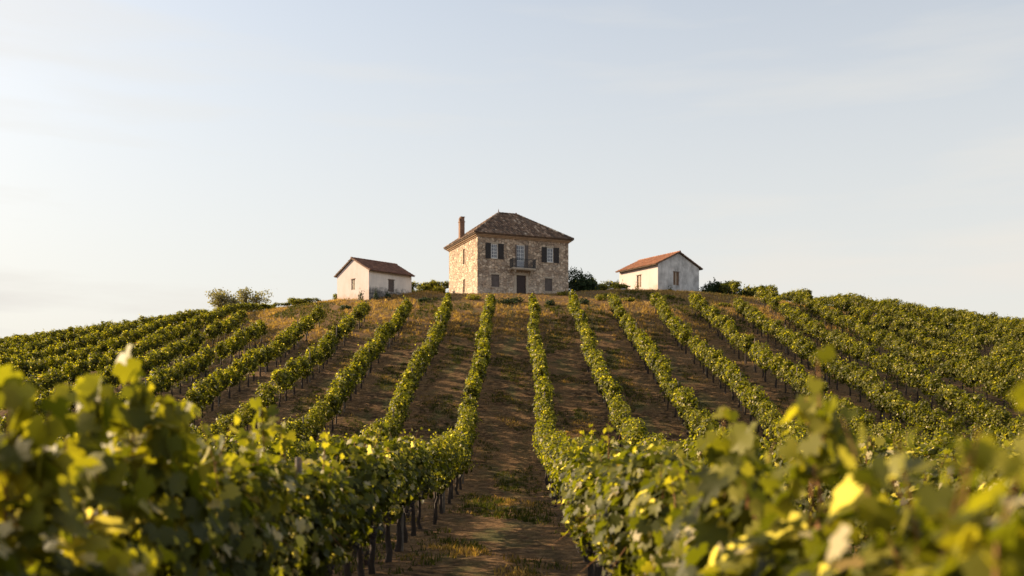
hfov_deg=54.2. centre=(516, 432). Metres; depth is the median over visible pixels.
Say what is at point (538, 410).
grapevine
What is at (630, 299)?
weed clump
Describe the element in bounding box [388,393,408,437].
grapevine
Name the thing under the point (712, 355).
grapevine
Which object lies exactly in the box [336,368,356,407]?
grapevine
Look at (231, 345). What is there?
grapevine
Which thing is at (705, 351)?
grapevine
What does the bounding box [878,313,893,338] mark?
grapevine
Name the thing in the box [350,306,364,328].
grapevine
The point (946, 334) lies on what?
grapevine
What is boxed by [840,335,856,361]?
grapevine
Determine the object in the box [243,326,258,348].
grapevine
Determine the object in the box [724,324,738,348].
grapevine
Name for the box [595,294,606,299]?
weed clump
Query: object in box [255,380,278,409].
grapevine
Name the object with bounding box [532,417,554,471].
grapevine
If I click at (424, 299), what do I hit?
weed clump
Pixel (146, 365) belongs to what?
grapevine
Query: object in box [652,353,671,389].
grapevine
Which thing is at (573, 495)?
grapevine
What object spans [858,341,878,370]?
grapevine
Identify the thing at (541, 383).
grapevine
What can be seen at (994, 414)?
grapevine
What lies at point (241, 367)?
grapevine
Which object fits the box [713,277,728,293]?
tall shrub
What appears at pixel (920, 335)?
grapevine
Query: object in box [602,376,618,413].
grapevine
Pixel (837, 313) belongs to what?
grapevine
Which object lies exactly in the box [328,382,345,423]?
grapevine
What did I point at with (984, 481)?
grapevine
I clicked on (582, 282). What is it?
round bush
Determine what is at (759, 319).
grapevine
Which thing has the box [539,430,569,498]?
grapevine
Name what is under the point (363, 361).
grapevine
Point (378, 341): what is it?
grapevine
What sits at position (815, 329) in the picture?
grapevine
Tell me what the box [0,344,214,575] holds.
grapevine
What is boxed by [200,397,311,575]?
grapevine
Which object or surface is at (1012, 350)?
grapevine
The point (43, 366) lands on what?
grapevine
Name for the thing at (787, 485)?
grapevine
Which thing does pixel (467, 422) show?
grapevine
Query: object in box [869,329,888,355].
grapevine
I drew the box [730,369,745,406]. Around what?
grapevine
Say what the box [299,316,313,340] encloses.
grapevine
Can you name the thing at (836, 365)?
grapevine
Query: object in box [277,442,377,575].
grapevine
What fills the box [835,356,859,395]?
grapevine
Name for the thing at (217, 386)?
grapevine
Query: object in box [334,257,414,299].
white shed
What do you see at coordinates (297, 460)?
trellis post
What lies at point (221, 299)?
spreading tree
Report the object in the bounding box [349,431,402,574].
grapevine
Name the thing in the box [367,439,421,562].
grapevine
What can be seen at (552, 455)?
grapevine
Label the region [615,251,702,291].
white shed
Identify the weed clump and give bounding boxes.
[339,304,351,308]
[358,288,364,299]
[416,297,431,301]
[464,294,481,299]
[496,297,508,304]
[505,298,518,303]
[511,297,524,301]
[545,299,554,304]
[556,291,568,294]
[579,298,589,303]
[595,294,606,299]
[623,297,635,300]
[663,294,675,297]
[717,302,730,305]
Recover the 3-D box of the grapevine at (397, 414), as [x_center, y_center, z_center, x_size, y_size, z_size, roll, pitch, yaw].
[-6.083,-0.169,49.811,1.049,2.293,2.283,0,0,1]
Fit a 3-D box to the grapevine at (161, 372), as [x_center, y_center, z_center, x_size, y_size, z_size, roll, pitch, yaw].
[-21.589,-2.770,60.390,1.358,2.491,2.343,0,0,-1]
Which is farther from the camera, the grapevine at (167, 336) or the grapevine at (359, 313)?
the grapevine at (359, 313)
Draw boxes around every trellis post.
[295,457,301,515]
[401,512,403,550]
[442,491,444,512]
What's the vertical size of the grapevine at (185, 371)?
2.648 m
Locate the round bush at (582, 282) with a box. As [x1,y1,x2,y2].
[568,266,600,291]
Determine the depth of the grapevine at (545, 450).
32.79 m
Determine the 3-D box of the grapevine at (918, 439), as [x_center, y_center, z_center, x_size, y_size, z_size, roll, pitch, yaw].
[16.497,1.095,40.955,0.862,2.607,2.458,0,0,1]
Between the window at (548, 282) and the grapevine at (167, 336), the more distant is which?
the window at (548, 282)
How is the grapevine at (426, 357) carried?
on the ground at (510, 537)
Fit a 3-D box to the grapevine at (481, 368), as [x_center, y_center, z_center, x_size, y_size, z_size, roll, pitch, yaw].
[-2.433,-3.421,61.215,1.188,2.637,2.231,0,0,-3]
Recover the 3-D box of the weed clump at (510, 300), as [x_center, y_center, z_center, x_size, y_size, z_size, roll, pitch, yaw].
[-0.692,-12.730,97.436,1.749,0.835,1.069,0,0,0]
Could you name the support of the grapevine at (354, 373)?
on the ground at (510, 537)
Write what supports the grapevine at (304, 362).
on the ground at (510, 537)
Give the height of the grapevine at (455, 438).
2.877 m
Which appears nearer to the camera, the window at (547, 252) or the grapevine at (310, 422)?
the grapevine at (310, 422)
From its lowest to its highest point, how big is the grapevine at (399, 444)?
2.787 m
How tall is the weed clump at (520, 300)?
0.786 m
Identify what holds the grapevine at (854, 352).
on the ground at (510, 537)
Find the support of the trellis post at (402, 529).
on the ground at (510, 537)
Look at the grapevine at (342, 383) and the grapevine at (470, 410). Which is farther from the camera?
the grapevine at (342, 383)
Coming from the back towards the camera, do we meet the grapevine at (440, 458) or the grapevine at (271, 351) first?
the grapevine at (271, 351)
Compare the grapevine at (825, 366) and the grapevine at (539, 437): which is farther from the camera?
the grapevine at (825, 366)
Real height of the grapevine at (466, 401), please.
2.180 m
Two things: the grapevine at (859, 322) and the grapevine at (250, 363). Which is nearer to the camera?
the grapevine at (250, 363)
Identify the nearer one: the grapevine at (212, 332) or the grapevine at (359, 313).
the grapevine at (212, 332)
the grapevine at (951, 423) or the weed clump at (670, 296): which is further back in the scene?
the weed clump at (670, 296)
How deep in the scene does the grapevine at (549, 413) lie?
48.60 m
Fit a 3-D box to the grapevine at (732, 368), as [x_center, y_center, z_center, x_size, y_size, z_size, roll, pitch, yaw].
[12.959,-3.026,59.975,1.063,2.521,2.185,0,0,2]
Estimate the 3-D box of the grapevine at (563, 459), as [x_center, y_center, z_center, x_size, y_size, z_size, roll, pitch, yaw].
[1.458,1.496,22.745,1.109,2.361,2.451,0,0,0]
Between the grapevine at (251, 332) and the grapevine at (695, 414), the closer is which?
the grapevine at (695, 414)
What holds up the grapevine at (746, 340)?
on the ground at (510, 537)
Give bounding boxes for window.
[388,279,393,291]
[485,242,503,259]
[490,273,500,287]
[542,246,558,262]
[544,277,553,291]
[636,274,641,286]
[673,271,678,284]
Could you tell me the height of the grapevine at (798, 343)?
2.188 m
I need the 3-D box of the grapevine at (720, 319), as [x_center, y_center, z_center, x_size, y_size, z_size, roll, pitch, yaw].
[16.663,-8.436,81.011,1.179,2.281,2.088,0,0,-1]
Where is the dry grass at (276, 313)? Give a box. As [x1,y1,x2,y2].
[90,288,925,352]
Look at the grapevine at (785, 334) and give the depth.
75.37 m
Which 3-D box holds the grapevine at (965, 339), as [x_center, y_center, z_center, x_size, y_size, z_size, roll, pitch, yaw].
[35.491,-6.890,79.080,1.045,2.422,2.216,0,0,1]
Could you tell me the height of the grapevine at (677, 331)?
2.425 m
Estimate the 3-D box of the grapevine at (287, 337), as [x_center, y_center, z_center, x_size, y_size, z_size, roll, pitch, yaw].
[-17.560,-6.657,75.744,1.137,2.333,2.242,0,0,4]
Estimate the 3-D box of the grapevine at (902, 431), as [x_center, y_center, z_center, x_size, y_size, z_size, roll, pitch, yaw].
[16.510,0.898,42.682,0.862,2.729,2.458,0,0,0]
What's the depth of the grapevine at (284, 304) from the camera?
108.68 m
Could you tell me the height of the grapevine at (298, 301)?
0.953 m
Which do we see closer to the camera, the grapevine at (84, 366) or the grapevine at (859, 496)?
the grapevine at (859, 496)
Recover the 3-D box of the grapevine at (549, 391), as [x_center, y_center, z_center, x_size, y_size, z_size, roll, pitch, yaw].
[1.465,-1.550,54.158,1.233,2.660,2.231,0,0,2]
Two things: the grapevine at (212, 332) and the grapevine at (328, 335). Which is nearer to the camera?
the grapevine at (328, 335)
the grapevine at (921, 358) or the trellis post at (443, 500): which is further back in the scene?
the grapevine at (921, 358)
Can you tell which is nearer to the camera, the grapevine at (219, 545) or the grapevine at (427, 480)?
the grapevine at (219, 545)
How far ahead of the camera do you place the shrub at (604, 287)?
112.63 m
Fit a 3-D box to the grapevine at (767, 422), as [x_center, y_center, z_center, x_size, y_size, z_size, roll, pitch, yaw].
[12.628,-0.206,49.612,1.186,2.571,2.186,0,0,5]
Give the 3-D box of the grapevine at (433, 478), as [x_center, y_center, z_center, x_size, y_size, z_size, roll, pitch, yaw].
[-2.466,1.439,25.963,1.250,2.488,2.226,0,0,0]
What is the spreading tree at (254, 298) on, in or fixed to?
on the ground at (510, 537)
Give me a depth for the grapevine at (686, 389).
54.00 m
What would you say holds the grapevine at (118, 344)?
on the ground at (510, 537)
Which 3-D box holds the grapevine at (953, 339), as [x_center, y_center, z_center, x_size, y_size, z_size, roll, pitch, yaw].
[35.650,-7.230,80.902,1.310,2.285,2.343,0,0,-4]
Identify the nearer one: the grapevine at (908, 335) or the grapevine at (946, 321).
the grapevine at (908, 335)
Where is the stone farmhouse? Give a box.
[443,209,573,293]
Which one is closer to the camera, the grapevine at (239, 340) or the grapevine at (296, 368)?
the grapevine at (296, 368)
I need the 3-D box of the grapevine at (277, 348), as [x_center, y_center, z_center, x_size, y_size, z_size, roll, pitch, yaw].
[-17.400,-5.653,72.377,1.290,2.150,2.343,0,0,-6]
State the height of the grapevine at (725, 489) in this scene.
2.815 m
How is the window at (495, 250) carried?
in the stone farmhouse
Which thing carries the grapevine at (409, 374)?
on the ground at (510, 537)
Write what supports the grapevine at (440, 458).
on the ground at (510, 537)
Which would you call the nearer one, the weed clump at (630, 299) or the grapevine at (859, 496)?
the grapevine at (859, 496)
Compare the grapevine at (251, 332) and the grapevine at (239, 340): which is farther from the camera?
the grapevine at (251, 332)
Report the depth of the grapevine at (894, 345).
73.28 m
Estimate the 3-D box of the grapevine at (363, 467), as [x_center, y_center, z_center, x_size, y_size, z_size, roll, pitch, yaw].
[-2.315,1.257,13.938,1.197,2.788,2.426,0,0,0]
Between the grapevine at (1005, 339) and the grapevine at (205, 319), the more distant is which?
the grapevine at (205, 319)
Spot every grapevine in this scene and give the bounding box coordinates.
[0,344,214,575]
[0,364,105,575]
[14,357,37,381]
[23,373,43,397]
[27,355,49,377]
[35,371,59,390]
[42,344,63,357]
[42,355,63,372]
[46,367,69,384]
[58,358,82,387]
[61,404,262,575]
[65,349,83,368]
[74,356,95,376]
[86,351,107,373]
[100,361,120,387]
[107,337,122,351]
[133,339,151,357]
[134,353,152,382]
[138,323,152,340]
[142,333,161,350]
[143,371,165,403]
[144,350,162,371]
[148,367,174,396]
[150,347,169,366]
[156,327,172,345]
[162,365,183,397]
[164,324,179,341]
[166,339,185,365]
[173,357,192,393]
[174,340,192,360]
[181,336,199,356]
[182,356,200,387]
[182,387,205,426]
[188,329,205,356]
[189,351,208,383]
[190,379,214,418]
[197,344,215,377]
[199,312,212,327]
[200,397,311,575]
[203,321,219,347]
[203,374,223,410]
[204,422,230,439]
[206,428,259,457]
[209,365,230,403]
[213,341,230,368]
[215,412,242,438]
[220,317,233,339]
[221,363,240,398]
[222,335,239,363]
[230,332,246,358]
[231,356,249,391]
[235,398,256,430]
[240,351,258,386]
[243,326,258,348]
[243,345,261,380]
[255,344,270,376]
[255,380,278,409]
[258,344,274,371]
[259,303,276,308]
[259,433,288,464]
[260,430,357,575]
[268,368,290,406]
[269,339,284,366]
[274,302,291,306]
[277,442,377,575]
[278,331,293,357]
[279,365,295,400]
[279,416,299,446]
[281,324,297,353]
[281,429,311,459]
[284,357,302,394]
[287,298,306,303]
[291,418,310,441]
[295,353,312,388]
[296,413,319,440]
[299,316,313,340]
[302,298,320,301]
[305,344,320,377]
[308,405,325,443]
[310,423,398,575]
[315,395,334,431]
[316,340,332,368]
[322,329,337,358]
[323,391,342,431]
[326,374,352,415]
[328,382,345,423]
[329,324,343,349]
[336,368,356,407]
[337,320,351,345]
[341,363,360,400]
[348,359,364,393]
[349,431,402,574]
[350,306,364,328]
[350,352,368,387]
[355,344,374,377]
[357,444,391,575]
[359,421,379,447]
[363,341,376,372]
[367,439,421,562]
[371,418,389,440]
[372,335,385,362]
[374,323,391,341]
[374,427,428,551]
[381,430,426,542]
[383,414,401,438]
[384,408,403,429]
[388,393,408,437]
[391,388,411,430]
[394,377,414,401]
[396,429,432,535]
[401,370,418,404]
[406,362,421,398]
[407,355,425,391]
[412,344,430,380]
[417,443,444,528]
[418,432,453,524]
[421,340,434,375]
[425,337,437,363]
[428,429,453,513]
[434,427,459,488]
[444,426,465,498]
[448,439,465,503]
[453,406,477,430]
[454,415,478,442]
[454,438,477,494]
[455,422,473,442]
[456,397,479,416]
[461,374,480,401]
[461,404,482,426]
[469,357,486,381]
[480,326,492,344]
[529,308,539,322]
[531,364,547,380]
[532,350,548,370]
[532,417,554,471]
[533,379,548,397]
[533,396,558,421]
[533,422,555,484]
[534,379,554,407]
[538,404,556,426]
[538,431,563,506]
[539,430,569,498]
[545,434,564,510]
[546,442,575,533]
[552,450,618,575]
[555,424,613,561]
[555,428,638,575]
[557,446,571,491]
[561,439,593,575]
[570,422,629,567]
[576,441,674,575]
[580,340,595,372]
[586,349,603,368]
[593,360,611,400]
[598,368,612,407]
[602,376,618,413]
[605,381,623,405]
[606,424,713,575]
[607,390,624,431]
[608,400,630,440]
[610,406,631,447]
[618,418,645,438]
[619,424,647,449]
[626,326,636,350]
[626,459,746,575]
[637,334,653,369]
[640,342,657,373]
[643,432,666,456]
[647,349,661,383]
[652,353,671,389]
[655,359,672,395]
[657,370,672,401]
[659,382,669,408]
[662,406,863,575]
[666,378,681,416]
[670,386,694,425]
[670,431,705,473]
[674,322,691,349]
[674,391,698,434]
[677,328,692,354]
[683,407,710,436]
[695,340,708,372]
[699,347,713,377]
[700,305,709,317]
[705,345,723,382]
[708,306,720,331]
[712,354,730,388]
[715,315,729,339]
[716,357,731,393]
[722,362,738,399]
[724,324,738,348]
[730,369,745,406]
[731,333,744,358]
[734,377,752,414]
[739,331,754,363]
[740,384,764,422]
[746,390,769,431]
[746,441,768,499]
[748,341,762,372]
[752,344,1017,575]
[753,342,769,377]
[754,314,767,337]
[754,400,777,436]
[756,347,773,381]
[758,403,782,443]
[760,433,802,502]
[766,349,785,387]
[768,295,781,315]
[768,319,783,345]
[775,356,793,392]
[779,327,793,354]
[780,452,831,518]
[784,360,805,398]
[786,330,803,359]
[787,306,803,331]
[791,336,810,364]
[791,369,808,394]
[797,337,816,369]
[797,372,815,395]
[799,315,813,336]
[799,459,867,547]
[809,299,824,320]
[809,320,825,346]
[820,357,837,384]
[825,355,847,389]
[830,308,843,330]
[832,328,849,359]
[832,429,914,542]
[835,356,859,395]
[837,405,864,428]
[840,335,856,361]
[842,312,857,336]
[846,365,869,402]
[848,339,867,365]
[849,408,877,439]
[850,317,867,340]
[855,444,969,557]
[856,369,881,409]
[858,307,871,323]
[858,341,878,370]
[860,323,879,344]
[865,419,885,442]
[866,380,891,418]
[868,352,881,379]
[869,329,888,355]
[874,384,902,423]
[877,349,898,384]
[877,415,905,445]
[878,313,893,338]
[880,332,897,354]
[886,355,905,389]
[888,317,903,339]
[888,337,905,352]
[888,395,914,429]
[891,422,917,440]
[894,341,912,358]
[897,357,915,394]
[902,326,919,343]
[903,364,930,401]
[903,395,932,435]
[904,382,1023,575]
[905,344,924,366]
[905,440,950,477]
[910,329,927,346]
[911,315,927,330]
[912,427,930,448]
[914,346,931,375]
[914,405,948,439]
[918,371,945,408]
[920,430,957,457]
[925,345,947,371]
[931,337,947,353]
[934,381,953,413]
[934,413,967,439]
[935,429,1023,528]
[936,353,958,383]
[937,326,955,343]
[939,313,955,329]
[939,384,969,414]
[942,342,959,359]
[948,328,967,345]
[949,358,972,392]
[954,392,985,429]
[957,330,972,347]
[958,345,981,366]
[962,365,985,399]
[964,400,995,427]
[966,335,985,351]
[966,419,998,443]
[975,370,998,403]
[981,352,1001,373]
[981,403,1011,430]
[984,330,1002,346]
[988,375,1018,410]
[989,343,1010,360]
[993,352,1018,376]
[994,330,1014,347]
[999,345,1021,357]
[1004,388,1019,415]
[1007,361,1023,384]
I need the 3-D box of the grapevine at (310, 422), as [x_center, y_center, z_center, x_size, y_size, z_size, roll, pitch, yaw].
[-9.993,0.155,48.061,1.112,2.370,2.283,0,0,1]
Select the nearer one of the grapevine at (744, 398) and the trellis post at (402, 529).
the trellis post at (402, 529)
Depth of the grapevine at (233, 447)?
20.69 m
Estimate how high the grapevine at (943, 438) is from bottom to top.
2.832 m
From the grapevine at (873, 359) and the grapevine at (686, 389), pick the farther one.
the grapevine at (873, 359)
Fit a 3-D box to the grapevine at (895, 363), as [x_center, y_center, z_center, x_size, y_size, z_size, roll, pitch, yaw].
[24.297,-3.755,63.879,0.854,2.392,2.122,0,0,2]
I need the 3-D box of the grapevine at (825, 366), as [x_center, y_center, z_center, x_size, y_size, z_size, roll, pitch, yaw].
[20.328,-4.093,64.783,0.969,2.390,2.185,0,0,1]
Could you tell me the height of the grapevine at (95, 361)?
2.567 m
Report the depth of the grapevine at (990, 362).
66.41 m
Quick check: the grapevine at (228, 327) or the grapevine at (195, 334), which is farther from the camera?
the grapevine at (228, 327)
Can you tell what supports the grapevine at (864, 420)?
on the ground at (510, 537)
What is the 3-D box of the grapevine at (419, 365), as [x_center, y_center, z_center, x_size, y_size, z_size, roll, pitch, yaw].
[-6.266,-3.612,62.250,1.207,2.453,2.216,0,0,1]
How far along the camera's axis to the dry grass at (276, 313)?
94.36 m
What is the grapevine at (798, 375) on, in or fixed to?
on the ground at (510, 537)
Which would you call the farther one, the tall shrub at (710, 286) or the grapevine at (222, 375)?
the tall shrub at (710, 286)
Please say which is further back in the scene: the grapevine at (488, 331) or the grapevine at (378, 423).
the grapevine at (488, 331)
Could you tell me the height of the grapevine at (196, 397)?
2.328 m
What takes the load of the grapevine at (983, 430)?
on the ground at (510, 537)
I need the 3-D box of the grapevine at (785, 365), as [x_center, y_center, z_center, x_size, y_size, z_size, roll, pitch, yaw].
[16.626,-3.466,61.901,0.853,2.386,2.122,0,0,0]
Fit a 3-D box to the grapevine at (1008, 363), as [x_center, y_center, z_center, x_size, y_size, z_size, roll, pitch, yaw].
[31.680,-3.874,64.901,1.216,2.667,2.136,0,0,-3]
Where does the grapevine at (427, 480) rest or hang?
on the ground at (510, 537)
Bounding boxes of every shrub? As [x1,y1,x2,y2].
[415,282,432,290]
[432,284,445,292]
[595,281,609,289]
[609,279,629,289]
[699,279,716,292]
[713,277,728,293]
[729,287,744,294]
[742,284,755,296]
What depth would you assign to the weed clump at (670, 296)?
100.82 m
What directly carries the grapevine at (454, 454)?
on the ground at (510, 537)
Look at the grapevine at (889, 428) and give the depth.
44.06 m
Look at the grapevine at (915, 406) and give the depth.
50.72 m
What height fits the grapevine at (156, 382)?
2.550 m
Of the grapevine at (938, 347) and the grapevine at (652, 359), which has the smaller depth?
the grapevine at (652, 359)
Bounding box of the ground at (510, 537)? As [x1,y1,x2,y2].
[0,291,1023,575]
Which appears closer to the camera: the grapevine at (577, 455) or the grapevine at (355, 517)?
the grapevine at (355, 517)
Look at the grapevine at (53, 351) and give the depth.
78.82 m
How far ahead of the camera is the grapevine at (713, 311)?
83.84 m
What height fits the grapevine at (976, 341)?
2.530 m
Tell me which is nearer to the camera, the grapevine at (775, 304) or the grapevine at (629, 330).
the grapevine at (629, 330)
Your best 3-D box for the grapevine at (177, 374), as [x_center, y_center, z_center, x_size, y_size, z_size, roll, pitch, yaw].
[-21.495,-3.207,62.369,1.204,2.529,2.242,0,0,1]
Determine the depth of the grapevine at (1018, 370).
63.14 m
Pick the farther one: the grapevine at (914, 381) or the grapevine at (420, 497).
the grapevine at (914, 381)
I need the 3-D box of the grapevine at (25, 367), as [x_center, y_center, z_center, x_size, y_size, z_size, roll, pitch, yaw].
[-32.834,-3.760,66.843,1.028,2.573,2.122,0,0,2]
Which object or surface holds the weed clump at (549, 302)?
on the ground at (510, 537)
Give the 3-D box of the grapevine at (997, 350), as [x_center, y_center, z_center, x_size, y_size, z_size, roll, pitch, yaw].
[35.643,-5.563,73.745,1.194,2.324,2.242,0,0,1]
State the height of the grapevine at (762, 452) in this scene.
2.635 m
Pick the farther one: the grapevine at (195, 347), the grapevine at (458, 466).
the grapevine at (195, 347)
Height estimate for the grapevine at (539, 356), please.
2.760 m
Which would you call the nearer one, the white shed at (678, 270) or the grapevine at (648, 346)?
the grapevine at (648, 346)
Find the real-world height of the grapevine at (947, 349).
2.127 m
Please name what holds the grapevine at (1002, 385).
on the ground at (510, 537)
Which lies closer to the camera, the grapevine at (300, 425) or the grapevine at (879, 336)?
the grapevine at (300, 425)
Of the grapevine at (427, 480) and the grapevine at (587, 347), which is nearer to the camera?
the grapevine at (427, 480)
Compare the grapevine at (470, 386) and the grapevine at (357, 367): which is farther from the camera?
the grapevine at (357, 367)
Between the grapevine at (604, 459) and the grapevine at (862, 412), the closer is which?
the grapevine at (604, 459)
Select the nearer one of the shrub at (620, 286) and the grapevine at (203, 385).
the grapevine at (203, 385)
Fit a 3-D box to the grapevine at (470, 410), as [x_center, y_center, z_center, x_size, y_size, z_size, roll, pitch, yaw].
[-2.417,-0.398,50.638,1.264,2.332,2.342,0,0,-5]
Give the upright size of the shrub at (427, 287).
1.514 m
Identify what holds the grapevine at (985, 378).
on the ground at (510, 537)
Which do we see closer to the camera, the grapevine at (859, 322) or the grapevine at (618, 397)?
the grapevine at (618, 397)
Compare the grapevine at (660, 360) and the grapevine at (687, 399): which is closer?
the grapevine at (687, 399)
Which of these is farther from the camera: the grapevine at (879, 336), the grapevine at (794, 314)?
the grapevine at (794, 314)
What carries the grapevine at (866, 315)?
on the ground at (510, 537)
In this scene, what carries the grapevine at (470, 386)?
on the ground at (510, 537)
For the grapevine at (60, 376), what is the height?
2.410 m
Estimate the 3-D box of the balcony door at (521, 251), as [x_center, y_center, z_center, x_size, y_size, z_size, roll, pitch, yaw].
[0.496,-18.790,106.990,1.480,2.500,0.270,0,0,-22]
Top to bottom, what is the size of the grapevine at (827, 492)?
2.400 m
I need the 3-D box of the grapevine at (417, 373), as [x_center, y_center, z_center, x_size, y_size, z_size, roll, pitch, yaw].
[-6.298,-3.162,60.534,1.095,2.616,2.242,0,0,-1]
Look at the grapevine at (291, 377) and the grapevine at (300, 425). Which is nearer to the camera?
the grapevine at (300, 425)
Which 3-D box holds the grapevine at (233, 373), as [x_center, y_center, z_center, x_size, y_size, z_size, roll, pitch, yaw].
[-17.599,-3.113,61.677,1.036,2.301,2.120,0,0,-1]
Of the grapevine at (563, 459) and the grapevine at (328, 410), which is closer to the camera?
the grapevine at (563, 459)
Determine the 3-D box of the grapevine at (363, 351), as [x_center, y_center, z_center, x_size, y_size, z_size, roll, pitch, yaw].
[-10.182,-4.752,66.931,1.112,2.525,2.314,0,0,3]
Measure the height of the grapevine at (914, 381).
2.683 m
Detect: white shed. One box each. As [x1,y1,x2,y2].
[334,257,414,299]
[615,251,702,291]
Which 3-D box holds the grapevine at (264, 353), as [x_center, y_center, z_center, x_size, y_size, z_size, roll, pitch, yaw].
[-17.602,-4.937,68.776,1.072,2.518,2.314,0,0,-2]
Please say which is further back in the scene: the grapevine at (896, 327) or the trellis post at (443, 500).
the grapevine at (896, 327)
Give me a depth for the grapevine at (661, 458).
9.22 m
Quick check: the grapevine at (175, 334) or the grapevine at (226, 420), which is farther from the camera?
the grapevine at (175, 334)
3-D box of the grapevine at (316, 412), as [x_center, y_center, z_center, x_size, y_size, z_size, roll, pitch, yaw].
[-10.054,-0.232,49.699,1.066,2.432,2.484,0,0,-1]
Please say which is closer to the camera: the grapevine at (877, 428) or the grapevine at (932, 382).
the grapevine at (877, 428)
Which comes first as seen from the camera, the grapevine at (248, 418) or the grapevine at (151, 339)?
the grapevine at (248, 418)
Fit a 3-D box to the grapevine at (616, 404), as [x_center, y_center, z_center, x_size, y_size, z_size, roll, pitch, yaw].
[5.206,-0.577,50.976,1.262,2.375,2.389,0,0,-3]
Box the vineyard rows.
[0,278,1023,548]
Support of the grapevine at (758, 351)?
on the ground at (510, 537)
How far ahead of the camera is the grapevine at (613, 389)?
53.95 m
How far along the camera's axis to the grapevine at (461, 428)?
44.99 m
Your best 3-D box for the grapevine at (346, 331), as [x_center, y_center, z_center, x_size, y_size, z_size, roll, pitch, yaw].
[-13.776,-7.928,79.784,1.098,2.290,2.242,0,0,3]
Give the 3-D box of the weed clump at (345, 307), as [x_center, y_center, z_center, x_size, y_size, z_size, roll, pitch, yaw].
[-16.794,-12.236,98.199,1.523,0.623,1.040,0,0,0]
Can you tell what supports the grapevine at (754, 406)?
on the ground at (510, 537)
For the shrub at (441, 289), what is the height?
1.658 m
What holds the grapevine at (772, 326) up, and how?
on the ground at (510, 537)
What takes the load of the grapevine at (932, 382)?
on the ground at (510, 537)
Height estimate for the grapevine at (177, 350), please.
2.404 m
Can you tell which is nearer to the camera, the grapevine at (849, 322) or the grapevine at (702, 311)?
the grapevine at (849, 322)
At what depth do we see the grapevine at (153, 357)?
68.91 m
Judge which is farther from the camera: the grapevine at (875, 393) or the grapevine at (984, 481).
the grapevine at (875, 393)
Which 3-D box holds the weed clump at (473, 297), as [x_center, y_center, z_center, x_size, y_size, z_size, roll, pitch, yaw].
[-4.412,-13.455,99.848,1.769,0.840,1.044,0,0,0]
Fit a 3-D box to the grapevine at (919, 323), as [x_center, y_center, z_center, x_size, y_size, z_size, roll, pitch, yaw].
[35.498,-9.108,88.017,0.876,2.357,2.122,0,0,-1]
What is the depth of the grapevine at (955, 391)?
55.04 m
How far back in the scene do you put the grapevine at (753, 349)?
68.83 m
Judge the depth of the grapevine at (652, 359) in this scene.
64.32 m
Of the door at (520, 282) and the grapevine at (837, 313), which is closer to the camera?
the grapevine at (837, 313)
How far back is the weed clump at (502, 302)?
96.75 m
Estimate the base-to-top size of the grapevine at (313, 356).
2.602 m
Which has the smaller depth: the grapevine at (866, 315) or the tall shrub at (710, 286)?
the grapevine at (866, 315)
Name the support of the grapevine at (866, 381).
on the ground at (510, 537)
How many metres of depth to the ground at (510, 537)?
61.05 m
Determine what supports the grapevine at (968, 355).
on the ground at (510, 537)
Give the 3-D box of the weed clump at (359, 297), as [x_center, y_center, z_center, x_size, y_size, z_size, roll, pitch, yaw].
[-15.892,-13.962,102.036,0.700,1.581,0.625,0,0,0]
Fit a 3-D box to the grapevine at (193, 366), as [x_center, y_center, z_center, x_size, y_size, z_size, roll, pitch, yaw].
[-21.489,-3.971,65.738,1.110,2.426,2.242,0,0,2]
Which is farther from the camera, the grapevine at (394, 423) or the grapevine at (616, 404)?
the grapevine at (616, 404)
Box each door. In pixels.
[514,273,528,293]
[515,245,527,267]
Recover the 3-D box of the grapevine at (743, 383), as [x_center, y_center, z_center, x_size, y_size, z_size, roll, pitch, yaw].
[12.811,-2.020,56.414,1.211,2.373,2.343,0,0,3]
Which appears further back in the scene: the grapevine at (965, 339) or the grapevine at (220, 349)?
the grapevine at (965, 339)
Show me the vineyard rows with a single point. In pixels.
(92, 338)
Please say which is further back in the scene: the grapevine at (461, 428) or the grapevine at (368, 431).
the grapevine at (461, 428)
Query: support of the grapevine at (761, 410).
on the ground at (510, 537)
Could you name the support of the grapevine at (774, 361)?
on the ground at (510, 537)
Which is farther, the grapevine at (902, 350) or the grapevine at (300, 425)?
the grapevine at (902, 350)
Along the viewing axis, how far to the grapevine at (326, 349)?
70.66 m
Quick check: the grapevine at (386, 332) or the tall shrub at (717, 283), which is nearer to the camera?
the grapevine at (386, 332)
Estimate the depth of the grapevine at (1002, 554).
2.72 m
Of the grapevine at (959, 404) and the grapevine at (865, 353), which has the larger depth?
the grapevine at (865, 353)
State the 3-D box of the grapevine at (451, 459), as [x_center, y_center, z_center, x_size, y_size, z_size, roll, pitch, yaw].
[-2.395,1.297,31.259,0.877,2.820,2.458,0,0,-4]
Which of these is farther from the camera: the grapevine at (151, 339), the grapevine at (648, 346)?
the grapevine at (151, 339)
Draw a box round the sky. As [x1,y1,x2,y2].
[0,0,1023,337]
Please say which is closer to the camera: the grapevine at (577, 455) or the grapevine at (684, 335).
the grapevine at (577, 455)
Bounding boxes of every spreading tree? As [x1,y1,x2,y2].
[205,287,242,308]
[231,286,273,312]
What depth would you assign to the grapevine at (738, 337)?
73.94 m
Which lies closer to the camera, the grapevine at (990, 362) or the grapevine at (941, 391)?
the grapevine at (941, 391)
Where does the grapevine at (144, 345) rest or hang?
on the ground at (510, 537)
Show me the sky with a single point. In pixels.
(156, 156)
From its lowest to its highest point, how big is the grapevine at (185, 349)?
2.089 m
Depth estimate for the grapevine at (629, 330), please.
76.57 m
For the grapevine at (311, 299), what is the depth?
109.36 m
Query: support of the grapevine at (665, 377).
on the ground at (510, 537)
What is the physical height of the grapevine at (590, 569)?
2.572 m
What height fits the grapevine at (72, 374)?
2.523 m
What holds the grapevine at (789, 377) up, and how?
on the ground at (510, 537)

